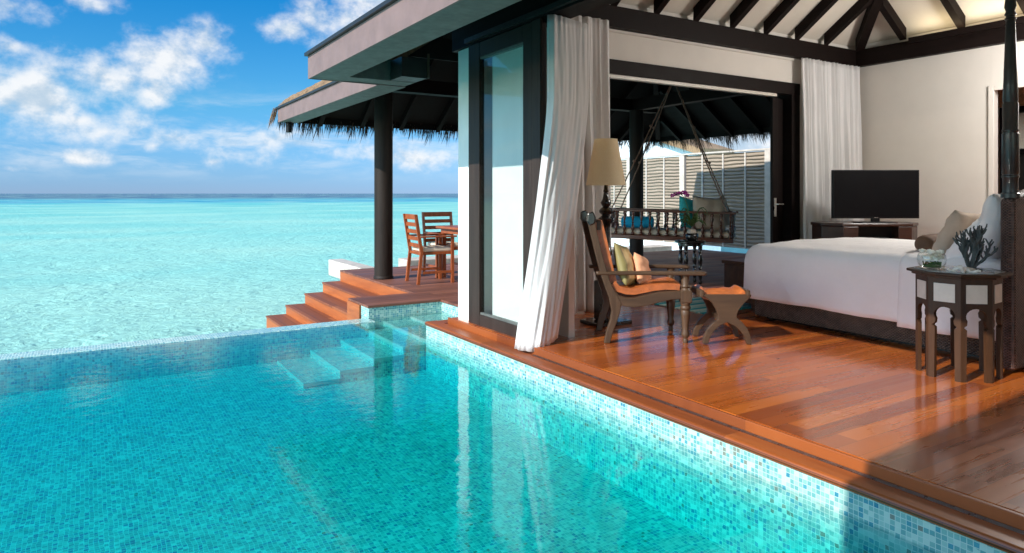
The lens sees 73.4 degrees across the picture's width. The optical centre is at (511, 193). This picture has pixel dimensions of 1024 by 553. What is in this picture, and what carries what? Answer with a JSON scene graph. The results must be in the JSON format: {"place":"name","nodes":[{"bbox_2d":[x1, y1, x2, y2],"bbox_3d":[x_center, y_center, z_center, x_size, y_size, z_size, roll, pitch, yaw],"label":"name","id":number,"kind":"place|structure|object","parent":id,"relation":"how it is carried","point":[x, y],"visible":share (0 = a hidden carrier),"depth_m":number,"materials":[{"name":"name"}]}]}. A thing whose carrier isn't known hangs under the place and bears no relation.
{"place":"outdoors","nodes":[
{"label":"outdoors","id":0,"kind":"place"},
{"bbox_2d":[0,194,748,353],"bbox_3d":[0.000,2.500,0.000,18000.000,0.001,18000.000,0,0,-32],"label":"sea","id":1,"kind":"structure","parent":0,"point":[77,270],"depth_m":27.20,"materials":[{"name":"liquid"}]},
{"bbox_2d":[398,245,671,266],"bbox_3d":[0.795,1.465,14.583,6.650,0.470,0.500,0,0,-32],"label":"stone coping","id":2,"kind":"object","parent":1,"relation":"on","point":[431,259],"visible":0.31,"depth_m":13.17,"materials":[{"name":"white concrete"}]},
{"bbox_2d":[611,139,733,250],"bbox_3d":[4.996,-0.485,31.264,1.900,5.770,11.200,0,0,-32],"label":"neighbour villa","id":3,"kind":"object","parent":1,"relation":"on","point":[666,150],"visible":0.04,"depth_m":27.79,"materials":[{"name":"white"}]},
{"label":"deck base","id":4,"kind":"structure","parent":1,"relation":"in","visible":0},
{"bbox_2d":[340,249,745,307],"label":"deck","id":5,"kind":"structure","parent":4,"relation":"on","point":[430,288],"depth_m":10.02,"materials":[{"name":"brown wood"}]},
{"bbox_2d":[266,272,406,327],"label":"deck steps","id":6,"kind":"structure","parent":5,"relation":"attached to","point":[331,302],"depth_m":10.11,"materials":[{"name":"brown wood"}]},
{"bbox_2d":[329,259,373,278],"bbox_3d":[-2.893,1.400,12.324,0.280,0.300,1.780,0,0,-32],"label":"stone coping","id":7,"kind":"object","parent":5,"relation":"attached to","point":[336,266],"visible":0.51,"depth_m":12.43,"materials":[{"name":"white concrete"}]},
{"bbox_2d":[403,214,456,284],"bbox_3d":[-1.173,0.773,9.772,0.627,0.965,0.530,0,0,-28],"label":"deck chair","id":8,"kind":"object","parent":5,"relation":"on","point":[439,249],"visible":1,"depth_m":9.66,"materials":[{"name":"brown wood"}]},
{"bbox_2d":[422,212,457,277],"bbox_3d":[-1.038,0.773,10.557,0.530,0.965,0.627,0,0,-30],"label":"deck chair","id":9,"kind":"object","parent":5,"relation":"on","point":[432,241],"visible":0.45,"depth_m":10.67,"materials":[{"name":"brown wood"}]},
{"bbox_2d":[436,225,457,277],"bbox_3d":[-0.556,0.871,10.169,0.860,0.770,0.860,0,0,-32],"label":"dining table","id":10,"kind":"object","parent":5,"relation":"on","point":[449,229],"visible":0.18,"depth_m":10.24,"materials":[{"name":"brown wood"}]},
{"bbox_2d":[267,35,778,279],"bbox_3d":[0.869,-1.421,10.838,8.238,5.353,4.504,0,0,-32],"label":"veranda","id":11,"kind":"object","parent":5,"relation":"on","point":[428,105],"visible":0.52,"depth_m":11.25,"materials":[{"name":"grey paint"}]},
{"bbox_2d":[611,86,738,242],"bbox_3d":[2.493,-0.535,10.711,1.980,2.490,0.808,1,0,20],"label":"hanging daybed","id":12,"kind":"object","parent":11,"relation":"hanging from","point":[666,232],"visible":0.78,"depth_m":10.46,"materials":[{"name":"brown wood"}]},
{"bbox_2d":[621,216,653,227],"bbox_3d":[1.990,0.454,10.897,0.500,0.180,0.180,0,0,20],"label":"bolster","id":13,"kind":"object","parent":12,"relation":"on","point":[637,221],"visible":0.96,"depth_m":10.83,"materials":[{"name":"blue fabric"}]},
{"bbox_2d":[679,196,692,227],"bbox_3d":[2.756,0.315,10.569,0.480,0.500,0.195,14,-23,-31],"label":"cushion","id":14,"kind":"object","parent":12,"relation":"on","point":[682,203],"visible":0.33,"depth_m":10.48,"materials":[{"name":"teal fabric"}]},
{"bbox_2d":[691,196,726,231],"bbox_3d":[2.962,0.310,10.319,0.520,0.520,0.235,5,-10,0],"label":"cushion","id":15,"kind":"object","parent":12,"relation":"on","point":[712,204],"visible":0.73,"depth_m":10.25,"materials":[{"name":"beige fabric"}]},
{"bbox_2d":[717,196,729,225],"bbox_3d":[3.183,0.323,10.624,0.500,0.480,0.209,-18,3,-38],"label":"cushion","id":16,"kind":"object","parent":12,"relation":"on","point":[727,223],"visible":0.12,"depth_m":10.64,"materials":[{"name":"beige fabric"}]},
{"bbox_2d":[611,148,769,248],"bbox_3d":[4.140,0.168,15.645,0.140,2.165,8.100,0,0,-32],"label":"privacy fence","id":17,"kind":"object","parent":5,"relation":"on","point":[743,179],"visible":0.29,"depth_m":15.04,"materials":[{"name":"white wood"}]},
{"bbox_2d":[675,239,705,283],"bbox_3d":[2.494,0.956,9.604,0.430,0.600,0.430,0,0,-32],"label":"plant stand","id":18,"kind":"object","parent":5,"relation":"on","point":[685,243],"visible":0.77,"depth_m":9.50,"materials":[{"name":"black wood"}]},
{"bbox_2d":[670,190,707,240],"bbox_3d":[2.526,0.307,9.582,0.493,0.698,0.477,0,0,-32],"label":"orchid","id":19,"kind":"object","parent":18,"relation":"on","point":[691,235],"visible":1,"depth_m":9.55,"materials":[{"name":"green plant"}]},
{"bbox_2d":[304,0,1023,552],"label":"villa","id":20,"kind":"object","parent":4,"relation":"on","point":[932,110],"visible":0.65,"depth_m":7.82,"materials":[{"name":"paint"}]},
{"bbox_2d":[469,22,531,337],"bbox_3d":[-0.101,-0.061,5.975,0.055,2.627,1.080,0,0,-32],"label":"sliding door","id":21,"kind":"structure","parent":20,"relation":"attached to","point":[512,39],"depth_m":6.25,"materials":[{"name":"grey paint"}]},
{"bbox_2d":[532,18,545,228],"bbox_3d":[0.222,-0.062,5.498,0.125,2.625,0.190,0,0,-32],"label":"sliding door","id":22,"kind":"structure","parent":20,"relation":"attached to","point":[538,76],"depth_m":5.44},
{"bbox_2d":[514,14,588,351],"bbox_3d":[0.345,-0.065,5.387,0.615,2.610,0.266,0,0,-10],"label":"curtain","id":23,"kind":"object","parent":20,"relation":"hanging from","point":[559,179],"visible":1,"depth_m":5.38,"materials":[{"name":"white fabric"}]},
{"bbox_2d":[575,15,611,313],"bbox_3d":[0.462,-0.289,6.641,0.381,2.982,1.435,0,0,39],"label":"curtain","id":24,"kind":"object","parent":20,"relation":"hanging from","point":[590,197],"visible":0.1,"depth_m":6.95,"materials":[{"name":"white fabric"}]},
{"bbox_2d":[801,57,863,238],"bbox_3d":[4.353,-0.286,9.291,1.283,2.977,0.157,0,0,-32],"label":"curtain","id":25,"kind":"object","parent":20,"relation":"hanging from","point":[832,127],"visible":0.58,"depth_m":9.21,"materials":[{"name":"white fabric"}]},
{"bbox_2d":[908,16,1023,43],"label":"cove light","id":26,"kind":"object","parent":20,"relation":"attached to","point":[962,31],"visible":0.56,"depth_m":8.38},
{"bbox_2d":[1000,106,1023,192],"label":"window frame","id":27,"kind":"structure","parent":20,"relation":"in","point":[1021,108],"depth_m":9.63,"materials":[{"name":"black wood"}]},
{"bbox_2d":[0,0,769,193],"label":"sky","id":28,"kind":"structure","parent":0,"point":[97,96],"materials":[{"name":"blue"}]},
{"bbox_2d":[0,302,1006,552],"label":"swimming pool","id":29,"kind":"structure","parent":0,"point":[392,430],"depth_m":4.40,"materials":[{"name":"teal liquid"}]},
{"bbox_2d":[453,293,1023,513],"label":"floor","id":30,"kind":"structure","parent":0,"point":[884,403],"depth_m":4.22,"materials":[{"name":"brown wood"}]},
{"bbox_2d":[580,138,631,327],"bbox_3d":[0.866,0.350,6.335,0.380,1.700,0.364,0,0,-32],"label":"floor lamp","id":31,"kind":"object","parent":30,"relation":"on","point":[605,168],"visible":0.73,"depth_m":6.24,"materials":[{"name":"beige fabric"}]},
{"bbox_2d":[580,210,706,342],"bbox_3d":[1.076,0.673,5.774,0.957,1.053,0.639,0,0,0],"label":"armchair","id":32,"kind":"object","parent":30,"relation":"on","point":[616,294],"visible":0.98,"depth_m":5.51,"materials":[{"name":"brown wood"}]},
{"bbox_2d":[613,242,636,285],"bbox_3d":[0.946,0.599,5.713,0.141,0.370,0.370,-19,-17,20],"label":"cushion","id":33,"kind":"object","parent":32,"relation":"on","point":[623,256],"visible":0.74,"depth_m":5.59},
{"bbox_2d":[633,252,650,283],"bbox_3d":[1.090,0.645,5.754,0.117,0.270,0.270,-15,-21,26],"label":"cushion","id":34,"kind":"object","parent":32,"relation":"on","point":[640,263],"visible":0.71,"depth_m":5.67,"materials":[{"name":"beige fabric"}]},
{"bbox_2d":[654,297,750,313],"bbox_3d":[2.619,1.194,7.703,2.160,0.011,0.790,0,0,-32],"label":"rug","id":35,"kind":"object","parent":30,"relation":"on","point":[697,305],"visible":0.15,"depth_m":7.28,"materials":[{"name":"fabric"}]},
{"bbox_2d":[689,285,751,344],"bbox_3d":[1.697,0.975,5.616,0.410,0.450,0.348,0,0,0],"label":"footstool","id":36,"kind":"object","parent":30,"relation":"on","point":[723,305],"visible":0.95,"depth_m":5.45,"materials":[{"name":"brown wood"}]},
{"bbox_2d":[722,258,754,308],"bbox_3d":[3.022,0.952,7.593,1.530,0.473,0.460,0,0,-32],"label":"blanket chest","id":37,"kind":"object","parent":30,"relation":"on","point":[733,271],"visible":0.18,"depth_m":7.26,"materials":[{"name":"brown wood"}]},
{"bbox_2d":[810,221,918,239],"bbox_3d":[4.407,0.780,8.656,1.250,0.840,0.845,0,0,0],"label":"tv stand","id":38,"kind":"object","parent":30,"relation":"on","point":[841,229],"visible":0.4,"depth_m":8.33,"materials":[{"name":"brown wood"}]},
{"bbox_2d":[831,170,918,222],"bbox_3d":[4.422,0.037,8.371,1.050,0.645,0.220,0,0,0],"label":"television","id":39,"kind":"object","parent":38,"relation":"on","point":[875,196],"visible":1,"depth_m":8.34,"materials":[{"name":"black plastic"}]},
{"bbox_2d":[744,0,1023,369],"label":"bed","id":40,"kind":"object","parent":30,"relation":"on","point":[862,286],"visible":0.68,"depth_m":5.54,"materials":[{"name":"fabric"}]},
{"bbox_2d":[914,233,937,249],"bbox_3d":[3.531,0.415,5.745,0.520,0.156,0.156,0,0,-40],"label":"bolster","id":41,"kind":"object","parent":40,"relation":"on","point":[927,241],"visible":0.41,"depth_m":5.58,"materials":[{"name":"brown fabric"}]},
{"bbox_2d":[932,210,980,254],"bbox_3d":[3.501,0.324,5.376,0.500,0.400,0.175,5,22,-32],"label":"pillow","id":42,"kind":"object","parent":40,"relation":"on","point":[956,221],"visible":0.47,"depth_m":5.24,"materials":[{"name":"beige fabric"}]},
{"bbox_2d":[945,219,980,258],"bbox_3d":[3.534,0.361,5.170,0.580,0.400,0.223,2,39,-32],"label":"pillow","id":43,"kind":"object","parent":40,"relation":"on","point":[953,251],"visible":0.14,"depth_m":5.07,"materials":[{"name":"white fabric"}]},
{"bbox_2d":[970,194,1002,260],"bbox_3d":[3.589,0.247,5.042,0.620,0.560,0.241,-5,19,-32],"label":"pillow","id":44,"kind":"object","parent":40,"relation":"on","point":[990,215],"visible":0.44,"depth_m":4.85,"materials":[{"name":"white fabric"}]},
{"bbox_2d":[906,266,1013,383],"bbox_3d":[2.969,0.853,4.571,0.574,0.694,0.574,0,0,-32],"label":"bedside table","id":45,"kind":"object","parent":30,"relation":"on","point":[959,294],"visible":0.93,"depth_m":4.41,"materials":[{"name":"brown wood"}]},
{"bbox_2d":[917,249,946,269],"bbox_3d":[2.807,0.438,4.595,0.176,0.136,0.176,0,0,-32],"label":"flower bowl","id":46,"kind":"object","parent":45,"relation":"on","point":[935,255],"visible":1,"depth_m":4.57,"materials":[{"name":"clear glass"}]},
{"bbox_2d":[947,265,980,272],"bbox_3d":[2.907,0.490,4.420,0.181,0.054,0.177,5,7,29],"label":"sea star","id":47,"kind":"object","parent":45,"relation":"on","point":[962,269],"visible":0.99,"depth_m":4.42,"materials":[{"name":"white"}]},
{"bbox_2d":[952,224,997,270],"bbox_3d":[3.050,0.353,4.533,0.288,0.306,0.084,0,0,0],"label":"coral sculpture","id":48,"kind":"object","parent":45,"relation":"on","point":[975,242],"visible":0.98,"depth_m":4.52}
]}

